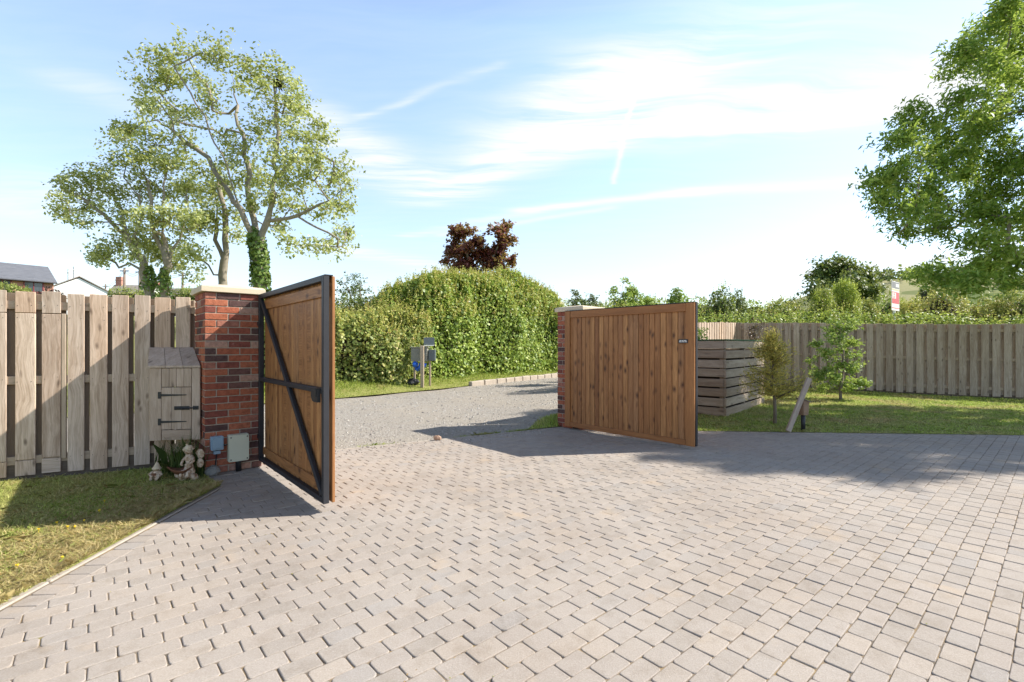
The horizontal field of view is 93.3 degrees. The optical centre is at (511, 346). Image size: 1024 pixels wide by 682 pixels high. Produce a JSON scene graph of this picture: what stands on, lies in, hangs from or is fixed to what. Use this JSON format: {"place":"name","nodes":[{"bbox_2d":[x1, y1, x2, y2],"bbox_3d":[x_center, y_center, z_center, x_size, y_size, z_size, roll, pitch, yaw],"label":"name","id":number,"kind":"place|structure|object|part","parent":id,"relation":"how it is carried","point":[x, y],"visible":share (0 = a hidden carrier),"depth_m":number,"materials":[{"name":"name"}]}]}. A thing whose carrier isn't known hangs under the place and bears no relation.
{"place":"outdoors","nodes":[
{"label":"outdoors","id":0,"kind":"place"},
{"bbox_2d":[0,466,222,604],"bbox_3d":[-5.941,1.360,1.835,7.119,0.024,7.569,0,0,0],"label":"lawn","id":1,"kind":"structure","parent":0,"point":[81,495],"depth_m":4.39,"materials":[{"name":"plant"}]},
{"bbox_2d":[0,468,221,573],"bbox_3d":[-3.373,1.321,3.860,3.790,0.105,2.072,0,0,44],"label":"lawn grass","id":2,"kind":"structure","parent":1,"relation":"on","point":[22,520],"depth_m":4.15,"materials":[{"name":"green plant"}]},
{"bbox_2d":[148,462,162,480],"bbox_3d":[-3.614,1.267,4.904,0.111,0.194,0.109,0,0,-44],"label":"garden gnome","id":3,"kind":"object","parent":1,"relation":"on","point":[156,474],"visible":1,"depth_m":4.89,"materials":[{"name":"plastic"}]},
{"bbox_2d":[150,431,213,478],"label":"ornamental grass","id":4,"kind":"object","parent":1,"relation":"on","point":[174,461],"depth_m":5.06,"materials":[{"name":"green plant"}]},
{"bbox_2d":[167,444,203,480],"bbox_3d":[-3.340,1.193,4.945,0.331,0.384,0.171,0,0,-11],"label":"fairy statue","id":5,"kind":"object","parent":1,"relation":"on","point":[187,471],"visible":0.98,"depth_m":4.93,"materials":[{"name":"stone"}]},
{"bbox_2d":[204,465,220,475],"bbox_3d":[-3.167,1.327,5.120,0.174,0.146,0.111,0,0,0],"label":"rock","id":6,"kind":"object","parent":1,"relation":"on","point":[213,470],"visible":0.92,"depth_m":5.08,"materials":[{"name":"grey stone"}]},
{"bbox_2d":[67,377,561,456],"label":"road","id":7,"kind":"structure","parent":0,"point":[395,423],"depth_m":9.95,"materials":[{"name":"grey asphalt"}]},
{"bbox_2d":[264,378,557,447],"bbox_3d":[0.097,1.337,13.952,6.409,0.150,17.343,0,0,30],"label":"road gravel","id":8,"kind":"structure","parent":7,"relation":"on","point":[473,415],"depth_m":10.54,"materials":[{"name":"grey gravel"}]},
{"bbox_2d":[359,428,532,446],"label":"edge weeds","id":9,"kind":"object","parent":7,"relation":"on","point":[494,432],"visible":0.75,"depth_m":7.50,"materials":[{"name":"green plant"}]},
{"bbox_2d":[527,413,559,428],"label":"patch grass","id":10,"kind":"structure","parent":7,"relation":"on","point":[553,421],"depth_m":8.44,"materials":[{"name":"green plant"}]},
{"bbox_2d":[606,277,638,306],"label":"sapling","id":11,"kind":"object","parent":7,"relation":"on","point":[626,295],"visible":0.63,"depth_m":16.98,"materials":[{"name":"green plant"}]},
{"bbox_2d":[623,282,645,305],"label":"sapling","id":12,"kind":"object","parent":7,"relation":"on","point":[639,297],"visible":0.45,"depth_m":17.34,"materials":[{"name":"green plant"}]},
{"bbox_2d":[642,293,659,304],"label":"sapling","id":13,"kind":"object","parent":7,"relation":"on","point":[648,300],"visible":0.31,"depth_m":18.83,"materials":[{"name":"green plant"}]},
{"bbox_2d":[666,287,691,302],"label":"sapling","id":14,"kind":"object","parent":7,"relation":"on","point":[675,298],"visible":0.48,"depth_m":17.94,"materials":[{"name":"green plant"}]},
{"bbox_2d":[0,427,1023,681],"bbox_3d":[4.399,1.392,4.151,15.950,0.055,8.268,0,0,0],"label":"driveway","id":15,"kind":"structure","parent":0,"point":[612,501],"depth_m":2.94,"materials":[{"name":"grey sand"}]},
{"bbox_2d":[191,284,265,473],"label":"brick pillar","id":16,"kind":"structure","parent":15,"relation":"on","point":[226,335],"depth_m":5.29,"materials":[{"name":"brick"}]},
{"bbox_2d":[210,435,226,464],"bbox_3d":[-3.138,1.158,5.186,0.163,0.386,0.076,0,0,-42],"label":"switch box","id":17,"kind":"object","parent":16,"relation":"attached to","point":[217,444],"visible":0.9,"depth_m":5.15,"materials":[{"name":"blue plastic"}]},
{"bbox_2d":[227,433,248,471],"bbox_3d":[-3.000,1.168,5.299,0.199,0.407,0.092,0,0,-42],"label":"junction box","id":18,"kind":"object","parent":16,"relation":"attached to","point":[237,448],"visible":1,"depth_m":5.27,"materials":[{"name":"beige plastic"}]},
{"bbox_2d":[257,274,334,503],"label":"wooden gate","id":19,"kind":"structure","parent":16,"relation":"attached to","point":[298,449],"depth_m":4.49,"materials":[{"name":"brown wood"}]},
{"bbox_2d":[433,435,441,440],"bbox_3d":[-1.084,1.339,7.033,0.118,0.091,0.066,0,0,0],"label":"stone","id":20,"kind":"object","parent":15,"relation":"on","point":[436,437],"visible":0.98,"depth_m":7.01,"materials":[{"name":"beige stone"}]},
{"bbox_2d":[335,429,546,455],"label":"stray gravel","id":21,"kind":"structure","parent":15,"relation":"on","point":[432,441],"depth_m":6.79,"materials":[{"name":"grey gravel"}]},
{"bbox_2d":[555,305,603,429],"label":"brick pillar","id":22,"kind":"structure","parent":15,"relation":"on","point":[561,364],"depth_m":8.21,"materials":[{"name":"brick"}]},
{"bbox_2d":[565,301,697,446],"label":"wooden gate","id":23,"kind":"structure","parent":22,"relation":"attached to","point":[631,371],"depth_m":7.04,"materials":[{"name":"brown wood"}]},
{"bbox_2d":[0,0,1023,308],"label":"sky","id":24,"kind":"structure","parent":0,"point":[661,146],"materials":[{"name":"blue"}]},
{"bbox_2d":[67,279,1023,417],"bbox_3d":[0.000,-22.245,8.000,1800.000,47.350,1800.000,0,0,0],"label":"ground","id":25,"kind":"structure","parent":0,"point":[907,292],"depth_m":281.05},
{"bbox_2d":[0,281,32,292],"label":"garden bush","id":26,"kind":"object","parent":25,"relation":"on","point":[12,288],"visible":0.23,"depth_m":35.56,"materials":[{"name":"green plant"}]},
{"bbox_2d":[0,262,56,292],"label":"house","id":27,"kind":"structure","parent":25,"relation":"on","point":[34,277],"depth_m":48.93,"materials":[{"name":"brick"}]},
{"bbox_2d":[0,280,11,288],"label":"window","id":28,"kind":"structure","parent":27,"relation":"in","point":[8,281],"depth_m":47.14,"materials":[{"name":"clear glass"}]},
{"bbox_2d":[23,281,43,292],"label":"window","id":29,"kind":"structure","parent":27,"relation":"in","point":[34,286],"depth_m":48.72,"materials":[{"name":"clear glass"}]},
{"bbox_2d":[35,286,62,313],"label":"garden bush","id":30,"kind":"object","parent":25,"relation":"on","point":[51,290],"visible":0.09,"depth_m":35.66,"materials":[{"name":"purple plant"}]},
{"bbox_2d":[54,266,113,295],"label":"house","id":31,"kind":"structure","parent":25,"relation":"on","point":[75,283],"depth_m":65.64,"materials":[{"name":"paint"}]},
{"bbox_2d":[0,290,195,480],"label":"wooden fence","id":32,"kind":"object","parent":25,"relation":"on","point":[92,350],"visible":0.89,"depth_m":5.15,"materials":[{"name":"brown wood"}]},
{"bbox_2d":[0,313,66,461],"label":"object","id":33,"kind":"structure","parent":32,"relation":"in","point":[54,326],"depth_m":4.98,"materials":[{"name":"brown wood"}]},
{"bbox_2d":[148,347,200,440],"bbox_3d":[-3.717,0.512,5.325,0.466,0.995,0.596,0,0,-35],"label":"wooden cabinet","id":34,"kind":"object","parent":32,"relation":"attached to","point":[175,393],"visible":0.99,"depth_m":5.19,"materials":[{"name":"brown wood"}]},
{"bbox_3d":[-3.577,0.667,5.180,0.397,0.449,0.056,0,0,-9],"label":"door","id":35,"kind":"part","parent":34,"relation":"part of","materials":[{"name":"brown wood"}]},
{"bbox_2d":[120,268,128,293],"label":"utility pole","id":36,"kind":"object","parent":25,"relation":"on","point":[124,277],"visible":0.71,"depth_m":59.91,"materials":[{"name":"brown wood"}]},
{"bbox_2d":[108,277,157,296],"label":"house","id":37,"kind":"structure","parent":25,"relation":"on","point":[119,281],"depth_m":81.39,"materials":[{"name":"brick"}]},
{"bbox_2d":[135,272,140,293],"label":"utility pole","id":38,"kind":"object","parent":25,"relation":"on","point":[138,280],"visible":0.25,"depth_m":61.89,"materials":[{"name":"brown wood"}]},
{"bbox_2d":[107,284,196,315],"bbox_3d":[-28.701,-3.583,39.864,9.500,3.219,2.502,0,0,0],"label":"roadside hedge","id":39,"kind":"object","parent":25,"relation":"on","point":[186,291],"visible":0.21,"depth_m":39.53,"materials":[{"name":"green plant"}]},
{"bbox_2d":[165,158,250,284],"bbox_3d":[-19.879,-6.489,31.546,5.005,11.296,6.370,0,0,-35],"label":"slender tree","id":40,"kind":"object","parent":25,"relation":"on","point":[219,196],"visible":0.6,"depth_m":30.81,"materials":[{"name":"green plant"}]},
{"bbox_2d":[0,427,565,609],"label":"kerb edging","id":41,"kind":"object","parent":25,"relation":"on","point":[23,594],"visible":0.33,"depth_m":3.47,"materials":[{"name":"concrete"}]},
{"bbox_2d":[67,316,557,416],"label":"verge","id":42,"kind":"structure","parent":25,"relation":"on","point":[393,389],"depth_m":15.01,"materials":[{"name":"plant"}]},
{"bbox_2d":[41,146,161,302],"bbox_3d":[-22.479,-5.316,26.086,6.997,10.083,5.659,0,0,-13],"label":"spreading tree","id":43,"kind":"object","parent":42,"relation":"on","point":[148,275],"visible":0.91,"depth_m":25.72,"materials":[{"name":"green plant"}]},
{"bbox_2d":[115,143,217,301],"bbox_3d":[-18.625,-5.510,25.765,6.950,10.624,4.146,0,0,30],"label":"spreading tree","id":44,"kind":"object","parent":42,"relation":"on","point":[158,248],"visible":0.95,"depth_m":25.79,"materials":[{"name":"green plant"}]},
{"bbox_2d":[94,23,365,291],"bbox_3d":[-16.626,-8.951,28.240,16.149,18.124,7.342,0,0,0],"label":"tall tree","id":45,"kind":"object","parent":42,"relation":"on","point":[259,260],"visible":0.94,"depth_m":27.86,"materials":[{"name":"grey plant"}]},
{"bbox_2d":[271,75,285,92],"bbox_3d":[-13.608,-15.271,28.106,0.855,1.061,0.921,0,0,0],"label":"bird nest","id":46,"kind":"object","parent":45,"relation":"in","point":[279,85],"visible":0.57,"depth_m":28.04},
{"bbox_2d":[264,298,433,384],"bbox_3d":[-5.102,-0.150,15.624,3.069,2.941,5.841,0,0,40],"label":"hedge","id":47,"kind":"object","parent":42,"relation":"on","point":[378,343],"visible":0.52,"depth_m":15.06,"materials":[{"name":"green plant"}]},
{"bbox_2d":[335,272,364,305],"bbox_3d":[-7.060,-1.058,20.907,1.338,4.318,1.030,0,0,21],"label":"sapling","id":48,"kind":"object","parent":42,"relation":"on","point":[346,287],"visible":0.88,"depth_m":20.89,"materials":[{"name":"green plant"}]},
{"bbox_2d":[345,273,371,298],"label":"sapling","id":49,"kind":"object","parent":42,"relation":"on","point":[354,285],"visible":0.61,"depth_m":21.57,"materials":[{"name":"green plant"}]},
{"bbox_2d":[406,378,419,384],"bbox_3d":[-3.181,1.158,15.593,0.431,0.261,0.309,0,0,0],"label":"black sack","id":50,"kind":"object","parent":42,"relation":"on","point":[412,381],"visible":0.97,"depth_m":15.52,"materials":[{"name":"plastic"}]},
{"bbox_2d":[420,346,423,390],"bbox_3d":[-2.849,0.709,15.350,0.122,1.450,0.114,0,0,2],"label":"wooden post","id":51,"kind":"object","parent":42,"relation":"on","point":[421,366],"visible":0.82,"depth_m":15.30,"materials":[{"name":"brown wood"}]},
{"bbox_2d":[424,337,433,353],"bbox_3d":[-2.653,-0.003,15.456,0.345,0.544,0.152,0,0,-14],"label":"signboard","id":52,"kind":"object","parent":51,"relation":"attached to","point":[428,341],"visible":0.98,"depth_m":15.44,"materials":[{"name":"grey metal"}]},
{"bbox_2d":[409,347,435,385],"bbox_3d":[-2.884,0.697,15.670,0.810,1.337,0.320,0,0,0],"label":"meter cabinet","id":53,"kind":"object","parent":42,"relation":"on","point":[429,355],"visible":0.78,"depth_m":15.59,"materials":[{"name":"grey metal"}]},
{"bbox_2d":[412,361,426,370],"bbox_3d":[-2.979,0.653,15.605,0.462,0.342,0.275,0,0,0],"label":"blue sack","id":54,"kind":"object","parent":53,"relation":"on","point":[416,365],"visible":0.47,"depth_m":15.55,"materials":[{"name":"plastic"}]},
{"bbox_2d":[439,218,519,365],"bbox_3d":[-1.567,-2.477,23.043,3.887,7.444,2.237,0,0,0],"label":"copper tree","id":55,"kind":"object","parent":42,"relation":"on","point":[483,256],"visible":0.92,"depth_m":22.86,"materials":[{"name":"brown plant"}]},
{"bbox_2d":[564,289,585,305],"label":"sapling","id":56,"kind":"object","parent":42,"relation":"on","point":[575,301],"visible":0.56,"depth_m":25.96,"materials":[{"name":"green plant"}]},
{"bbox_2d":[579,292,602,306],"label":"sapling","id":57,"kind":"object","parent":42,"relation":"on","point":[593,300],"visible":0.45,"depth_m":24.94,"materials":[{"name":"green plant"}]},
{"bbox_2d":[264,287,377,321],"bbox_3d":[-6.777,-0.580,18.301,6.481,3.665,2.270,0,0,-17],"label":"clipped hedge","id":58,"kind":"object","parent":25,"relation":"on","point":[362,301],"visible":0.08,"depth_m":18.32,"materials":[{"name":"green plant"}]},
{"bbox_2d":[368,261,564,378],"bbox_3d":[-1.268,-1.172,21.236,3.750,5.142,11.451,0,0,41],"label":"tall hedge","id":59,"kind":"object","parent":25,"relation":"on","point":[499,318],"visible":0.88,"depth_m":19.39,"materials":[{"name":"green plant"}]},
{"bbox_2d":[469,372,557,385],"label":"kerb","id":60,"kind":"structure","parent":25,"relation":"on","point":[501,380],"depth_m":18.40,"materials":[{"name":"stone"}]},
{"bbox_2d":[603,297,662,307],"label":"field hedge","id":61,"kind":"object","parent":25,"relation":"on","point":[620,305],"visible":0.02,"depth_m":14.45,"materials":[{"name":"green plant"}]},
{"bbox_2d":[564,292,807,322],"bbox_3d":[11.166,-0.981,29.949,16.232,4.868,3.703,0,0,0],"label":"distant hedge","id":62,"kind":"object","parent":25,"relation":"on","point":[752,307],"visible":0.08,"depth_m":29.64,"materials":[{"name":"green plant"}]},
{"bbox_2d":[698,322,735,348],"bbox_3d":[4.245,0.355,11.937,0.188,2.148,8.258,0,0,40],"label":"wooden fence","id":63,"kind":"object","parent":25,"relation":"on","point":[721,330],"visible":0.14,"depth_m":13.73,"materials":[{"name":"brown wood"}]},
{"bbox_2d":[705,279,740,322],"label":"bushy shrub","id":64,"kind":"object","parent":25,"relation":"on","point":[723,304],"visible":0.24,"depth_m":19.61,"materials":[{"name":"green plant"}]},
{"bbox_2d":[730,286,748,322],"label":"bushy shrub","id":65,"kind":"object","parent":25,"relation":"on","point":[742,306],"visible":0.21,"depth_m":23.79,"materials":[{"name":"green plant"}]},
{"bbox_2d":[751,294,803,322],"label":"bushy shrub","id":66,"kind":"object","parent":25,"relation":"on","point":[779,308],"visible":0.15,"depth_m":18.43,"materials":[{"name":"green plant"}]},
{"bbox_2d":[783,293,813,321],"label":"bushy shrub","id":67,"kind":"object","parent":25,"relation":"on","point":[801,306],"visible":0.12,"depth_m":22.05,"materials":[{"name":"green plant"}]},
{"bbox_2d":[806,282,838,321],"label":"lime bush","id":68,"kind":"object","parent":25,"relation":"on","point":[817,304],"visible":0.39,"depth_m":19.24,"materials":[{"name":"green plant"}]},
{"bbox_2d":[796,251,890,307],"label":"round oak","id":69,"kind":"object","parent":25,"relation":"on","point":[839,266],"visible":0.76,"depth_m":54.52,"materials":[{"name":"green plant"}]},
{"bbox_2d":[826,277,863,323],"bbox_3d":[13.747,-0.790,20.024,1.282,4.426,1.860,0,0,0],"label":"lime bush","id":70,"kind":"object","parent":25,"relation":"on","point":[845,292],"visible":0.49,"depth_m":19.68,"materials":[{"name":"green plant"}]},
{"bbox_2d":[698,299,1023,323],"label":"field hedge","id":71,"kind":"object","parent":25,"relation":"on","point":[908,319],"visible":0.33,"depth_m":15.05,"materials":[{"name":"green plant"}]},
{"bbox_2d":[698,431,1023,436],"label":"path border","id":72,"kind":"object","parent":25,"relation":"on","point":[861,433],"visible":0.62,"depth_m":7.54,"materials":[{"name":"grey concrete"}]},
{"bbox_2d":[786,377,811,431],"bbox_3d":[4.536,0.925,7.648,0.479,0.861,0.061,0,0,-15],"label":"timber plank","id":73,"kind":"object","parent":72,"relation":"on","point":[798,405],"visible":1,"depth_m":7.63,"materials":[{"name":"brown wood"}]},
{"bbox_2d":[857,292,883,323],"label":"bushy shrub","id":74,"kind":"object","parent":25,"relation":"on","point":[867,307],"visible":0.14,"depth_m":20.80,"materials":[{"name":"green plant"}]},
{"bbox_2d":[736,322,1023,398],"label":"wooden fence","id":75,"kind":"object","parent":25,"relation":"on","point":[978,360],"visible":0.64,"depth_m":13.03,"materials":[{"name":"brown wood"}]},
{"bbox_2d":[874,288,903,323],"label":"bushy shrub","id":76,"kind":"object","parent":25,"relation":"on","point":[887,306],"visible":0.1,"depth_m":23.79,"materials":[{"name":"green plant"}]},
{"bbox_2d":[891,281,898,319],"bbox_3d":[12.365,-0.376,15.636,0.850,3.409,0.075,0,0,-39],"label":"sale sign","id":77,"kind":"object","parent":25,"relation":"on","point":[894,296],"visible":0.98,"depth_m":15.59,"materials":[{"name":"white plastic"}]},
{"bbox_2d":[888,294,925,319],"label":"bushy shrub","id":78,"kind":"object","parent":25,"relation":"on","point":[911,302],"visible":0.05,"depth_m":21.54,"materials":[{"name":"green plant"}]},
{"bbox_2d":[886,285,970,323],"bbox_3d":[17.210,-0.694,19.989,2.694,4.312,3.276,0,0,0],"label":"yellow bush","id":79,"kind":"object","parent":25,"relation":"on","point":[938,303],"visible":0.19,"depth_m":19.30,"materials":[{"name":"green plant"}]},
{"bbox_2d":[914,288,947,309],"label":"bushy shrub","id":80,"kind":"object","parent":25,"relation":"on","point":[922,293],"visible":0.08,"depth_m":59.73,"materials":[{"name":"green plant"}]},
{"bbox_2d":[873,262,1023,286],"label":"woodland","id":81,"kind":"object","parent":25,"relation":"on","point":[889,274],"visible":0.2,"depth_m":329.26,"materials":[{"name":"green plant"}]},
{"bbox_2d":[958,288,1016,323],"bbox_3d":[18.264,-0.546,18.929,2.282,3.927,2.003,0,0,41],"label":"yellow bush","id":82,"kind":"object","parent":25,"relation":"on","point":[982,309],"visible":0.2,"depth_m":18.46,"materials":[{"name":"green plant"}]},
{"bbox_2d":[989,286,1023,323],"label":"yellow bush","id":83,"kind":"object","parent":25,"relation":"on","point":[1019,301],"visible":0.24,"depth_m":18.05,"materials":[{"name":"green plant"}]},
{"bbox_2d":[698,386,1023,434],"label":"lawn","id":84,"kind":"structure","parent":0,"point":[870,430],"depth_m":9.04,"materials":[{"name":"plant"}]},
{"bbox_2d":[698,339,763,416],"bbox_3d":[4.258,0.614,10.952,2.040,1.492,2.760,0,0,41],"label":"slatted crate","id":85,"kind":"object","parent":84,"relation":"on","point":[720,363],"visible":0.37,"depth_m":9.57,"materials":[{"name":"grey wood"}]},
{"bbox_2d":[698,327,708,338],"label":"leafy plant","id":86,"kind":"object","parent":85,"relation":"on","point":[700,334],"visible":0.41,"depth_m":10.75,"materials":[{"name":"green plant"}]},
{"bbox_2d":[746,316,765,339],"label":"bare shrub","id":87,"kind":"object","parent":84,"relation":"on","point":[755,332],"visible":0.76,"depth_m":14.18,"materials":[{"name":"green plant"}]},
{"bbox_2d":[738,325,821,423],"bbox_3d":[4.722,0.528,8.407,1.406,1.785,1.223,0,0,-26],"label":"golden conifer","id":88,"kind":"object","parent":84,"relation":"on","point":[774,376],"visible":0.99,"depth_m":8.37,"materials":[{"name":"green plant"}]},
{"bbox_2d":[795,397,810,430],"bbox_3d":[4.661,1.111,7.740,0.172,0.578,0.140,0,0,-20],"label":"lantern post","id":89,"kind":"object","parent":84,"relation":"on","point":[804,411],"visible":0.67,"depth_m":7.71,"materials":[{"name":"metal"}]},
{"bbox_2d":[803,315,872,399],"bbox_3d":[7.992,0.271,11.751,1.640,2.108,1.059,0,0,0],"label":"apple tree","id":90,"kind":"object","parent":84,"relation":"on","point":[849,385],"visible":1,"depth_m":11.73,"materials":[{"name":"green plant"}]},
{"bbox_2d":[847,0,1023,305],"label":"ash tree","id":91,"kind":"object","parent":84,"relation":"on","point":[1006,17],"visible":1,"depth_m":9.66,"materials":[{"name":"green plant"}]}
]}

